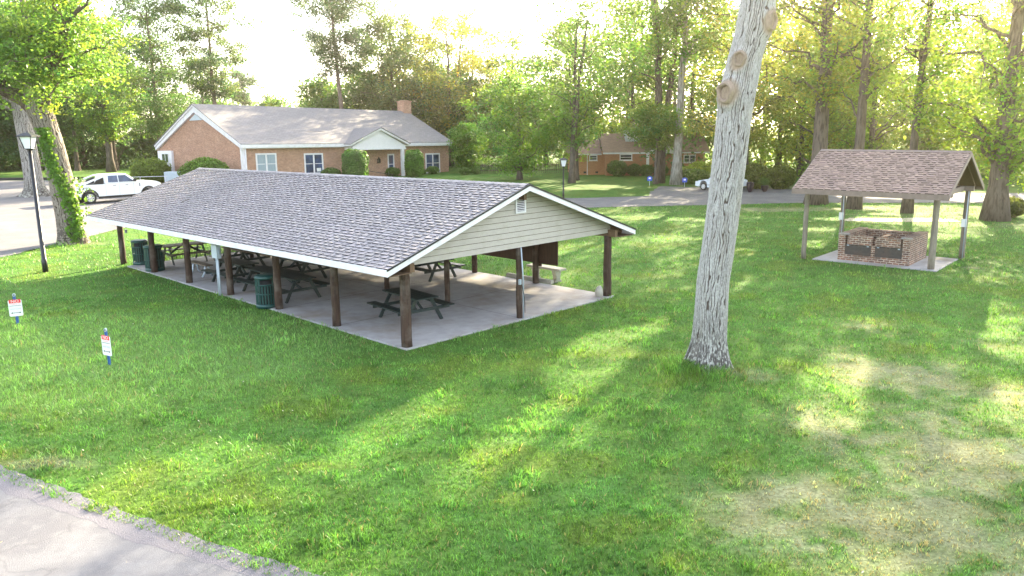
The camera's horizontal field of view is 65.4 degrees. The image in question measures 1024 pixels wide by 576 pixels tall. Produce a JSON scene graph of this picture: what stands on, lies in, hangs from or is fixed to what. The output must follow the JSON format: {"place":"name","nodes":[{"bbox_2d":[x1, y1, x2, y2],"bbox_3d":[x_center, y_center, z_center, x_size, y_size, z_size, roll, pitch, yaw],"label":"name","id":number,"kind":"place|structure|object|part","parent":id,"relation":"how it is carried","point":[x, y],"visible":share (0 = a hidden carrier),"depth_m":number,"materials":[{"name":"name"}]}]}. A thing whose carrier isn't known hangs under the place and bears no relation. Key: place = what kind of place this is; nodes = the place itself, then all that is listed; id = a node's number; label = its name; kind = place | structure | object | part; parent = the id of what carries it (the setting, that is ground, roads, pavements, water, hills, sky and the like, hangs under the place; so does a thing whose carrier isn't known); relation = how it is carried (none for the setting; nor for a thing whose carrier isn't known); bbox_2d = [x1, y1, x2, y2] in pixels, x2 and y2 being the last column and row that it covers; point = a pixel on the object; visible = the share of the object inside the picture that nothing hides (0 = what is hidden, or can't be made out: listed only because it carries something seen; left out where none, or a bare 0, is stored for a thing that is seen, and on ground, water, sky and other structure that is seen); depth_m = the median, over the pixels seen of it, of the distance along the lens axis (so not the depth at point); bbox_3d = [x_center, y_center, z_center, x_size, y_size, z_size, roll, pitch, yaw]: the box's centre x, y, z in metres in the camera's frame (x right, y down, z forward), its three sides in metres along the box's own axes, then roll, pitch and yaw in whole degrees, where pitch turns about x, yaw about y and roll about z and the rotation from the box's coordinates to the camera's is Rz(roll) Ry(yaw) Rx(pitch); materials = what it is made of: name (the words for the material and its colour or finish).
{"place":"outdoors","nodes":[
{"label":"outdoors","id":0,"kind":"place"},
{"bbox_2d":[0,490,247,575],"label":"driveway","id":1,"kind":"structure","parent":0,"point":[36,539],"depth_m":10.58,"materials":[{"name":"concrete"}]},
{"bbox_2d":[0,465,319,575],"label":"gravel margin","id":2,"kind":"object","parent":1,"relation":"on","point":[128,531],"visible":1,"depth_m":11.12,"materials":[{"name":"grey gravel"}]},
{"bbox_2d":[0,124,1023,575],"bbox_3d":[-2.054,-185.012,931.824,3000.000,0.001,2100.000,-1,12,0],"label":"lawn","id":3,"kind":"structure","parent":0,"point":[548,178],"depth_m":15.43,"materials":[{"name":"green plant"}]},
{"bbox_2d":[8,293,22,323],"bbox_3d":[-14.317,0.601,23.022,0.340,0.905,0.046,-7,13,-27],"label":"parking sign","id":4,"kind":"object","parent":3,"relation":"on","point":[15,307],"visible":0.99,"depth_m":23.00,"materials":[{"name":"metal"}]},
{"bbox_2d":[15,130,48,271],"bbox_3d":[-18.488,-3.339,31.029,0.609,5.506,0.609,-1,12,0],"label":"street lamp","id":5,"kind":"object","parent":3,"relation":"on","point":[28,140],"visible":1,"depth_m":30.86,"materials":[{"name":"black metal"}]},
{"bbox_2d":[0,177,83,179],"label":"parking curb","id":6,"kind":"structure","parent":3,"relation":"on","point":[44,178],"depth_m":89.48,"materials":[{"name":"concrete"}]},
{"bbox_2d":[0,0,161,244],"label":"oak tree","id":7,"kind":"object","parent":3,"relation":"on","point":[37,43],"visible":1,"depth_m":37.53,"materials":[{"name":"green plant"}]},
{"bbox_2d":[101,328,111,364],"bbox_3d":[-9.592,1.391,18.907,0.340,0.905,0.047,6,13,29],"label":"parking sign","id":8,"kind":"object","parent":3,"relation":"on","point":[106,344],"visible":1,"depth_m":18.88,"materials":[{"name":"white metal"}]},
{"bbox_2d":[61,21,152,171],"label":"pine tree","id":9,"kind":"object","parent":3,"relation":"on","point":[106,127],"visible":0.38,"depth_m":102.58,"materials":[{"name":"green plant"}]},
{"bbox_2d":[128,157,171,183],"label":"juniper shrub","id":10,"kind":"object","parent":3,"relation":"on","point":[140,169],"visible":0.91,"depth_m":78.92,"materials":[{"name":"green plant"}]},
{"bbox_2d":[84,0,227,150],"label":"pine tree","id":11,"kind":"object","parent":3,"relation":"on","point":[146,20],"visible":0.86,"depth_m":98.19,"materials":[{"name":"green plant"}]},
{"bbox_2d":[177,157,229,175],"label":"juniper shrub","id":12,"kind":"object","parent":3,"relation":"on","point":[201,162],"visible":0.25,"depth_m":72.61,"materials":[{"name":"green plant"}]},
{"bbox_2d":[153,0,270,104],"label":"pine tree","id":13,"kind":"object","parent":3,"relation":"on","point":[214,80],"visible":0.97,"depth_m":99.01,"materials":[{"name":"green plant"}]},
{"bbox_2d":[219,67,271,105],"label":"distant pine","id":14,"kind":"object","parent":3,"relation":"on","point":[240,75],"visible":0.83,"depth_m":183.04,"materials":[{"name":"green plant"}]},
{"bbox_2d":[153,100,451,176],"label":"brick hall","id":15,"kind":"structure","parent":3,"relation":"on","point":[290,139],"depth_m":81.60,"materials":[{"name":"brown brick"}]},
{"bbox_2d":[161,153,168,162],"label":"window","id":16,"kind":"structure","parent":15,"relation":"in","point":[165,156],"depth_m":81.80,"materials":[{"name":"white paint"}]},
{"bbox_2d":[255,153,276,170],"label":"window","id":17,"kind":"structure","parent":15,"relation":"in","point":[264,161],"depth_m":76.46,"materials":[{"name":"white paint"}]},
{"bbox_2d":[304,153,323,172],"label":"window","id":18,"kind":"structure","parent":15,"relation":"in","point":[312,161],"depth_m":80.88,"materials":[{"name":"glass"}]},
{"bbox_2d":[387,154,394,174],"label":"window","id":19,"kind":"structure","parent":15,"relation":"in","point":[390,157],"depth_m":89.40,"materials":[{"name":"white paint"}]},
{"bbox_2d":[425,153,439,172],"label":"window","id":20,"kind":"structure","parent":15,"relation":"in","point":[431,159],"depth_m":94.73,"materials":[{"name":"glass"}]},
{"bbox_2d":[321,166,341,173],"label":"shrub","id":21,"kind":"object","parent":3,"relation":"on","point":[330,170],"visible":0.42,"depth_m":80.07,"materials":[{"name":"green plant"}]},
{"bbox_2d":[278,0,391,108],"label":"pine tree","id":22,"kind":"object","parent":3,"relation":"on","point":[329,47],"visible":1,"depth_m":99.62,"materials":[{"name":"green plant"}]},
{"bbox_2d":[341,148,368,175],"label":"clipped shrub","id":23,"kind":"object","parent":3,"relation":"on","point":[355,161],"visible":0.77,"depth_m":79.84,"materials":[{"name":"green plant"}]},
{"bbox_2d":[86,167,635,350],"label":"picnic pavilion","id":24,"kind":"structure","parent":3,"relation":"on","point":[365,239],"depth_m":24.41,"materials":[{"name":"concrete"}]},
{"bbox_2d":[131,239,147,264],"bbox_3d":[-15.278,-1.484,32.802,0.644,1.000,0.644,2,12,11],"label":"litter bin","id":25,"kind":"object","parent":24,"relation":"on","point":[138,252],"visible":0.84,"depth_m":32.58,"materials":[{"name":"green metal"}]},
{"bbox_2d":[143,244,164,271],"bbox_3d":[-14.041,-1.191,31.306,0.721,1.000,0.721,-5,12,-18],"label":"litter bin","id":26,"kind":"object","parent":24,"relation":"on","point":[160,258],"visible":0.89,"depth_m":31.12,"materials":[{"name":"green metal"}]},
{"bbox_2d":[162,241,210,264],"bbox_3d":[-13.669,-1.466,33.311,1.850,0.774,1.810,-11,15,-40],"label":"picnic table","id":27,"kind":"object","parent":24,"relation":"on","point":[178,246],"visible":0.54,"depth_m":33.08,"materials":[{"name":"brown wood"}]},
{"bbox_2d":[191,260,212,276],"bbox_3d":[-11.764,-0.713,30.198,1.500,0.483,0.465,11,16,43],"label":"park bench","id":28,"kind":"object","parent":24,"relation":"on","point":[205,265],"visible":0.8,"depth_m":30.01,"materials":[{"name":"grey wood"}]},
{"bbox_2d":[201,257,259,282],"bbox_3d":[-9.915,-0.584,28.798,1.850,0.774,1.810,10,16,42],"label":"picnic table","id":29,"kind":"object","parent":24,"relation":"on","point":[240,264],"visible":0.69,"depth_m":28.47,"materials":[{"name":"green wood"}]},
{"bbox_2d":[209,247,271,265],"bbox_3d":[-10.828,-1.218,31.944,1.850,0.774,1.810,10,16,42],"label":"picnic table","id":30,"kind":"object","parent":24,"relation":"on","point":[247,253],"visible":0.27,"depth_m":31.77,"materials":[{"name":"brown wood"}]},
{"bbox_2d":[254,273,274,308],"bbox_3d":[-7.616,0.089,24.699,0.644,1.000,0.644,-5,12,-20],"label":"litter bin","id":31,"kind":"object","parent":24,"relation":"on","point":[264,288],"visible":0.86,"depth_m":24.48,"materials":[{"name":"green metal"}]},
{"bbox_2d":[233,265,329,303],"bbox_3d":[-7.702,-0.144,26.527,3.300,0.774,1.810,11,16,43],"label":"picnic table","id":32,"kind":"object","parent":24,"relation":"on","point":[292,277],"visible":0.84,"depth_m":26.00,"materials":[{"name":"green wood"}]},
{"bbox_2d":[271,257,329,282],"bbox_3d":[-7.763,-0.703,29.263,1.850,0.774,1.810,9,15,38],"label":"picnic table","id":33,"kind":"object","parent":24,"relation":"on","point":[305,265],"visible":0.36,"depth_m":29.17,"materials":[{"name":"green wood"}]},
{"bbox_2d":[367,287,454,318],"bbox_3d":[-2.932,0.519,23.025,1.810,0.774,1.850,-10,15,-39],"label":"picnic table","id":34,"kind":"object","parent":24,"relation":"on","point":[416,296],"visible":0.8,"depth_m":22.80,"materials":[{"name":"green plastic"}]},
{"bbox_2d":[414,258,465,281],"bbox_3d":[-2.990,-0.756,29.260,1.850,0.774,1.810,11,16,43],"label":"picnic table","id":35,"kind":"object","parent":24,"relation":"on","point":[436,264],"visible":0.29,"depth_m":28.91,"materials":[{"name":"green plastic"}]},
{"bbox_2d":[385,167,399,175],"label":"shrub","id":36,"kind":"object","parent":3,"relation":"on","point":[395,171],"visible":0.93,"depth_m":88.61,"materials":[{"name":"green plant"}]},
{"bbox_2d":[341,0,445,121],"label":"deciduous tree","id":37,"kind":"object","parent":3,"relation":"on","point":[393,59],"visible":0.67,"depth_m":104.11,"materials":[{"name":"green plant"}]},
{"bbox_2d":[404,149,423,176],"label":"clipped shrub","id":38,"kind":"object","parent":3,"relation":"on","point":[414,163],"visible":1,"depth_m":86.92,"materials":[{"name":"green plant"}]},
{"bbox_2d":[396,76,451,129],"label":"deciduous tree","id":39,"kind":"object","parent":3,"relation":"on","point":[422,102],"visible":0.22,"depth_m":107.32,"materials":[{"name":"green plant"}]},
{"bbox_2d":[426,166,439,173],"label":"shrub","id":40,"kind":"object","parent":3,"relation":"on","point":[432,170],"visible":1,"depth_m":91.92,"materials":[{"name":"green plant"}]},
{"bbox_2d":[377,0,514,145],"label":"deciduous tree","id":41,"kind":"object","parent":3,"relation":"on","point":[476,62],"visible":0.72,"depth_m":105.63,"materials":[{"name":"green plant"}]},
{"bbox_2d":[458,167,471,174],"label":"shrub","id":42,"kind":"object","parent":3,"relation":"on","point":[465,170],"visible":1,"depth_m":90.27,"materials":[{"name":"green plant"}]},
{"bbox_2d":[446,121,487,169],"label":"conifer tree","id":43,"kind":"object","parent":3,"relation":"on","point":[462,154],"visible":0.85,"depth_m":93.37,"materials":[{"name":"green plant"}]},
{"bbox_2d":[471,167,480,173],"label":"shrub","id":44,"kind":"object","parent":3,"relation":"on","point":[475,170],"visible":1,"depth_m":91.02,"materials":[{"name":"green plant"}]},
{"bbox_2d":[0,263,995,573],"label":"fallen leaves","id":45,"kind":"object","parent":3,"relation":"on","point":[644,521],"visible":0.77,"depth_m":12.65,"materials":[{"name":"brown plant"}]},
{"bbox_2d":[0,0,1023,177],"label":"woodland","id":46,"kind":"object","parent":3,"relation":"on","point":[9,152],"depth_m":104.60,"materials":[{"name":"green plant"}]},
{"bbox_2d":[451,64,581,179],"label":"deciduous tree","id":47,"kind":"object","parent":3,"relation":"on","point":[529,157],"visible":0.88,"depth_m":78.81,"materials":[{"name":"green plant"}]},
{"bbox_2d":[480,163,568,173],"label":"picket fence","id":48,"kind":"object","parent":3,"relation":"on","point":[545,164],"visible":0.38,"depth_m":92.12,"materials":[{"name":"green wood"}]},
{"bbox_2d":[506,273,553,283],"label":"parking block","id":49,"kind":"structure","parent":3,"relation":"on","point":[541,280],"depth_m":28.42,"materials":[{"name":"concrete"}]},
{"bbox_2d":[526,263,565,282],"bbox_3d":[1.225,-0.528,28.660,1.600,0.520,0.400,11,16,43],"label":"stone bench","id":50,"kind":"object","parent":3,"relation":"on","point":[556,272],"visible":0.68,"depth_m":28.30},
{"bbox_2d":[480,0,643,182],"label":"deciduous tree","id":51,"kind":"object","parent":3,"relation":"on","point":[575,113],"visible":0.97,"depth_m":73.63,"materials":[{"name":"green plant"}]},
{"bbox_2d":[559,156,567,197],"bbox_3d":[3.858,-8.280,59.864,0.638,3.142,0.638,-1,12,0],"label":"street lamp","id":52,"kind":"object","parent":3,"relation":"on","point":[563,160],"visible":0.94,"depth_m":59.54,"materials":[{"name":"black metal"}]},
{"bbox_2d":[543,84,614,179],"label":"deciduous tree","id":53,"kind":"object","parent":3,"relation":"on","point":[577,151],"visible":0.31,"depth_m":78.51,"materials":[{"name":"green plant"}]},
{"bbox_2d":[595,286,602,296],"bbox_3d":[2.807,0.135,25.735,0.262,0.445,0.323,-1,12,0],"label":"boulder","id":54,"kind":"object","parent":3,"relation":"on","point":[598,291],"visible":0.78,"depth_m":25.63,"materials":[{"name":"stone"}]},
{"bbox_2d":[606,160,628,176],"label":"round shrub","id":55,"kind":"object","parent":3,"relation":"on","point":[617,166],"visible":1,"depth_m":84.05,"materials":[{"name":"green plant"}]},
{"bbox_2d":[627,163,640,175],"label":"round shrub","id":56,"kind":"object","parent":3,"relation":"on","point":[633,168],"visible":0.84,"depth_m":84.68,"materials":[{"name":"green plant"}]},
{"bbox_2d":[566,130,709,175],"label":"brick house","id":57,"kind":"structure","parent":3,"relation":"on","point":[612,149],"depth_m":86.56,"materials":[{"name":"red brick"}]},
{"bbox_2d":[589,155,596,160],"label":"window","id":58,"kind":"structure","parent":57,"relation":"in","point":[594,157],"depth_m":87.44,"materials":[{"name":"white paint"}]},
{"bbox_2d":[620,154,632,160],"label":"window","id":59,"kind":"structure","parent":57,"relation":"in","point":[623,157],"depth_m":85.77,"materials":[{"name":"white paint"}]},
{"bbox_2d":[683,155,695,162],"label":"window","id":60,"kind":"structure","parent":57,"relation":"in","point":[690,158],"depth_m":85.68,"materials":[{"name":"white paint"}]},
{"bbox_2d":[639,164,653,175],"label":"round shrub","id":61,"kind":"object","parent":3,"relation":"on","point":[644,172],"visible":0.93,"depth_m":84.23,"materials":[{"name":"green plant"}]},
{"bbox_2d":[567,0,735,182],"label":"deciduous tree","id":62,"kind":"object","parent":3,"relation":"on","point":[671,78],"visible":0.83,"depth_m":71.84,"materials":[{"name":"green plant"}]},
{"bbox_2d":[612,99,698,183],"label":"holly tree","id":63,"kind":"object","parent":3,"relation":"on","point":[654,119],"visible":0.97,"depth_m":71.70,"materials":[{"name":"green plant"}]},
{"bbox_2d":[626,0,739,184],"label":"deciduous tree","id":64,"kind":"object","parent":3,"relation":"on","point":[676,175],"visible":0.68,"depth_m":69.71,"materials":[{"name":"green plant"}]},
{"bbox_2d":[682,166,693,169],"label":"garden shrub","id":65,"kind":"object","parent":3,"relation":"on","point":[686,167],"visible":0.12,"depth_m":76.90,"materials":[{"name":"green plant"}]},
{"bbox_2d":[682,168,710,183],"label":"garden shrub","id":66,"kind":"object","parent":3,"relation":"on","point":[689,174],"visible":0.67,"depth_m":72.37,"materials":[{"name":"green plant"}]},
{"bbox_2d":[688,160,711,177],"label":"garden shrub","id":67,"kind":"object","parent":3,"relation":"on","point":[705,166],"visible":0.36,"depth_m":77.96,"materials":[{"name":"green plant"}]},
{"bbox_2d":[683,0,777,374],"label":"oak tree","id":68,"kind":"object","parent":3,"relation":"on","point":[756,25],"visible":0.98,"depth_m":17.13,"materials":[{"name":"grey plant"}]},
{"bbox_2d":[657,0,820,175],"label":"deciduous tree","id":69,"kind":"object","parent":3,"relation":"on","point":[755,135],"visible":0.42,"depth_m":67.26,"materials":[{"name":"green plant"}]},
{"bbox_2d":[744,163,770,188],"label":"wild shrub","id":70,"kind":"object","parent":3,"relation":"on","point":[756,170],"visible":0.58,"depth_m":65.88,"materials":[{"name":"green plant"}]},
{"bbox_2d":[767,164,797,188],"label":"wild shrub","id":71,"kind":"object","parent":3,"relation":"on","point":[786,175],"visible":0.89,"depth_m":65.67,"materials":[{"name":"green plant"}]},
{"bbox_2d":[730,0,912,167],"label":"deciduous tree","id":72,"kind":"object","parent":3,"relation":"on","point":[807,110],"visible":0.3,"depth_m":66.37,"materials":[{"name":"green plant"}]},
{"bbox_2d":[723,0,944,204],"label":"deciduous tree","id":73,"kind":"object","parent":3,"relation":"on","point":[821,129],"visible":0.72,"depth_m":52.10,"materials":[{"name":"green plant"}]},
{"bbox_2d":[784,0,960,209],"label":"deciduous tree","id":74,"kind":"object","parent":3,"relation":"on","point":[855,202],"visible":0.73,"depth_m":49.26,"materials":[{"name":"green plant"}]},
{"bbox_2d":[792,0,972,149],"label":"deciduous tree","id":75,"kind":"object","parent":3,"relation":"on","point":[872,140],"visible":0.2,"depth_m":72.14,"materials":[{"name":"green plant"}]},
{"bbox_2d":[792,149,983,271],"bbox_3d":[15.147,-3.325,32.192,5.660,4.440,5.730,9,15,40],"label":"grill shelter","id":76,"kind":"object","parent":3,"relation":"on","point":[937,176],"visible":0.98,"depth_m":30.81,"materials":[{"name":"concrete"}]},
{"bbox_2d":[837,227,928,265],"bbox_3d":[14.924,-1.712,32.128,2.700,1.070,2.548,9,15,40],"label":"brick grill","id":77,"kind":"object","parent":76,"relation":"on","point":[890,247],"visible":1,"depth_m":31.37,"materials":[{"name":"brown brick"}]},
{"bbox_2d":[845,245,870,255],"bbox_3d":[13.680,-1.493,31.591,0.980,0.385,0.058,9,15,40],"label":"firebox door","id":78,"kind":"structure","parent":77,"relation":"in","point":[849,249],"depth_m":31.57,"materials":[{"name":"black metal"}]},
{"bbox_2d":[874,247,901,258],"bbox_3d":[14.548,-1.354,30.861,0.980,0.385,0.050,9,15,40],"label":"firebox door","id":79,"kind":"structure","parent":77,"relation":"in","point":[879,252],"depth_m":30.85,"materials":[{"name":"black metal"}]},
{"bbox_2d":[845,218,959,221],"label":"bare soil","id":80,"kind":"structure","parent":3,"relation":"on","point":[897,219],"depth_m":44.85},
{"bbox_2d":[850,0,1007,213],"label":"deciduous tree","id":81,"kind":"object","parent":3,"relation":"on","point":[907,206],"visible":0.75,"depth_m":46.25,"materials":[{"name":"green plant"}]},
{"bbox_2d":[850,0,1023,221],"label":"deciduous tree","id":82,"kind":"object","parent":3,"relation":"on","point":[999,150],"visible":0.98,"depth_m":43.31,"materials":[{"name":"green plant"}]},
{"bbox_2d":[898,0,1023,172],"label":"deciduous tree","id":83,"kind":"object","parent":3,"relation":"on","point":[1009,7],"visible":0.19,"depth_m":69.75,"materials":[{"name":"green plant"}]},
{"bbox_2d":[1009,196,1023,217],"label":"wild shrub","id":84,"kind":"object","parent":3,"relation":"on","point":[1017,206],"visible":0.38,"depth_m":44.72,"materials":[{"name":"green plant"}]},
{"bbox_2d":[0,180,1023,256],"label":"parking lot","id":85,"kind":"structure","parent":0,"point":[18,228],"depth_m":56.61,"materials":[{"name":"grey asphalt"}]},
{"bbox_2d":[0,0,114,197],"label":"oak tree","id":86,"kind":"object","parent":85,"relation":"on","point":[22,122],"visible":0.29,"depth_m":66.66,"materials":[{"name":"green plant"}]},
{"bbox_2d":[74,173,160,203],"bbox_3d":[-30.976,-7.812,61.988,2.480,2.130,6.920,9,15,40],"label":"car","id":87,"kind":"object","parent":85,"relation":"on","point":[109,185],"visible":0.54,"depth_m":61.14,"materials":[{"name":"white paint"}]},
{"bbox_3d":[-30.833,-8.549,62.015,1.968,0.500,1.940,9,15,40],"label":"side window","id":88,"kind":"part","parent":87,"relation":"part of","materials":[{"name":"blue glass"}]},
{"bbox_2d":[164,171,179,181],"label":"utility cabinet","id":89,"kind":"object","parent":85,"relation":"on","point":[170,175],"visible":0.27,"depth_m":78.02,"materials":[{"name":"white metal"}]},
{"bbox_2d":[695,178,746,189],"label":"white car","id":90,"kind":"object","parent":85,"relation":"on","point":[703,184],"visible":0.35,"depth_m":66.09,"materials":[{"name":"silver metal"}]},
{"bbox_2d":[746,182,753,191],"bbox_3d":[19.012,-8.043,63.724,0.600,0.800,0.594,-1,12,0],"label":"trash can","id":91,"kind":"object","parent":85,"relation":"on","point":[750,185],"visible":1,"depth_m":63.50,"materials":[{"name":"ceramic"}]},
{"bbox_2d":[758,176,773,191],"bbox_3d":[20.357,-8.419,64.101,1.402,1.357,1.361,-1,12,0],"label":"garden urn","id":92,"kind":"object","parent":85,"relation":"on","point":[765,187],"visible":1,"depth_m":63.94,"materials":[{"name":"ceramic"}]},
{"bbox_2d":[1,0,1023,130],"label":"sky","id":93,"kind":"structure","parent":0,"point":[277,59],"materials":[{"name":"white"}]}
]}

